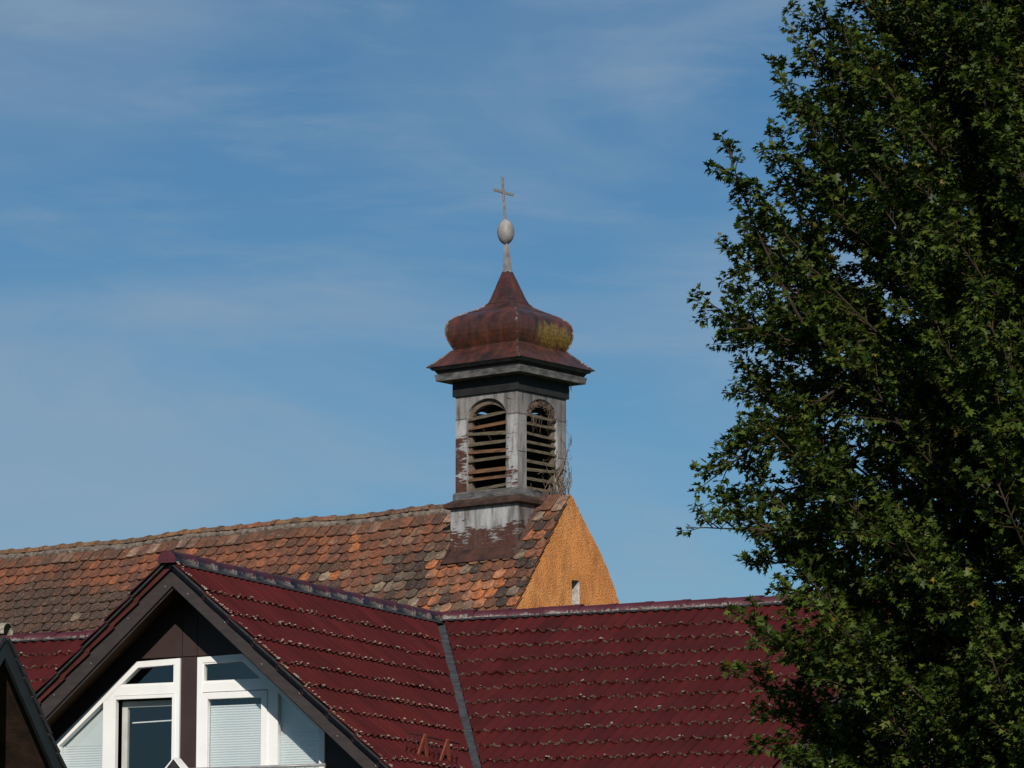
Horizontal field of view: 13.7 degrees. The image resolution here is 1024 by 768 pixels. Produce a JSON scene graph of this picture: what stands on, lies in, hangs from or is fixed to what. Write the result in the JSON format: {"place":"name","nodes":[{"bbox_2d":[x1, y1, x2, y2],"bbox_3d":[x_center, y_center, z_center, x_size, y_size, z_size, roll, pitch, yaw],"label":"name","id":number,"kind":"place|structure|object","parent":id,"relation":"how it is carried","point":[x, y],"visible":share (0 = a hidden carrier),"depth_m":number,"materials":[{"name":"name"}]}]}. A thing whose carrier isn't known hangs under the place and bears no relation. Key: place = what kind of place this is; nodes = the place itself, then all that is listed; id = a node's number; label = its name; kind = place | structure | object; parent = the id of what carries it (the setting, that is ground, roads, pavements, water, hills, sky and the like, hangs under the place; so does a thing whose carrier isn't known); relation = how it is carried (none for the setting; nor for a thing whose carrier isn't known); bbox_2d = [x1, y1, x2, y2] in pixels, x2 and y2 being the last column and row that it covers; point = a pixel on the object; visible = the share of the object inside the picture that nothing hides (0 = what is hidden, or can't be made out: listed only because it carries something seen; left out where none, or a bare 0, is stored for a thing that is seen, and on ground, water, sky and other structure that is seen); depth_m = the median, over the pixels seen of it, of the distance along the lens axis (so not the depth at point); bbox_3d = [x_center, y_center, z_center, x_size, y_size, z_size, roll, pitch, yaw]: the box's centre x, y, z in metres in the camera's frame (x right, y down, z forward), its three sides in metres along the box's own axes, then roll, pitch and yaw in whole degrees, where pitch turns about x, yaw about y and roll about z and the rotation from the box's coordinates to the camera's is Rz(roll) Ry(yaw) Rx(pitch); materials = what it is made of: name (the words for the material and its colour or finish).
{"place":"outdoors","nodes":[
{"label":"outdoors","id":0,"kind":"place"},
{"bbox_2d":[0,623,66,767],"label":"neighbour house","id":1,"kind":"structure","parent":0,"point":[27,740],"depth_m":34.55,"materials":[{"name":"brown stone"}]},
{"bbox_2d":[0,550,933,767],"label":"house","id":2,"kind":"structure","parent":0,"point":[191,661],"depth_m":43.59,"materials":[{"name":"red tile"}]},
{"bbox_2d":[56,658,180,767],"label":"window","id":3,"kind":"structure","parent":2,"relation":"in","point":[92,741],"depth_m":43.25,"materials":[{"name":"white plastic"}]},
{"bbox_2d":[165,757,187,767],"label":"garden box","id":4,"kind":"object","parent":2,"relation":"attached to","point":[176,763],"visible":1,"depth_m":42.60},
{"bbox_2d":[196,654,325,767],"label":"window","id":5,"kind":"structure","parent":2,"relation":"in","point":[274,731],"depth_m":42.63,"materials":[{"name":"white plastic"}]},
{"bbox_2d":[0,0,1020,603],"label":"sky","id":6,"kind":"structure","parent":0,"point":[240,240],"materials":[{"name":"blue"}]},
{"label":"ground","id":7,"kind":"structure","parent":0,"visible":0},
{"bbox_2d":[0,494,619,633],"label":"church","id":8,"kind":"structure","parent":7,"relation":"on","point":[396,556],"depth_m":63.77,"materials":[{"name":"tile"}]},
{"bbox_2d":[426,177,594,564],"bbox_3d":[-0.018,0.234,62.789,1.782,6.706,1.782,-7,-12,38],"label":"bell turret","id":9,"kind":"object","parent":8,"relation":"on","point":[506,361],"visible":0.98,"depth_m":62.36,"materials":[{"name":"metal"}]},
{"bbox_2d":[527,399,556,432],"bbox_3d":[0.419,0.484,62.407,0.127,0.525,0.753,-7,-12,38],"label":"straw nest","id":10,"kind":"object","parent":9,"relation":"on","point":[540,404],"visible":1,"depth_m":62.42,"materials":[{"name":"beige wicker"}]},
{"bbox_2d":[531,384,572,497],"bbox_3d":[0.476,0.981,62.459,0.376,2.080,0.987,-7,-12,38],"label":"dry creeper","id":11,"kind":"object","parent":9,"relation":"attached to","point":[558,479],"visible":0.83,"depth_m":62.55,"materials":[{"name":"brown plant"}]},
{"bbox_2d":[675,0,1023,767],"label":"maple tree","id":12,"kind":"object","parent":7,"relation":"on","point":[939,658],"visible":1,"depth_m":23.69,"materials":[{"name":"green plant"}]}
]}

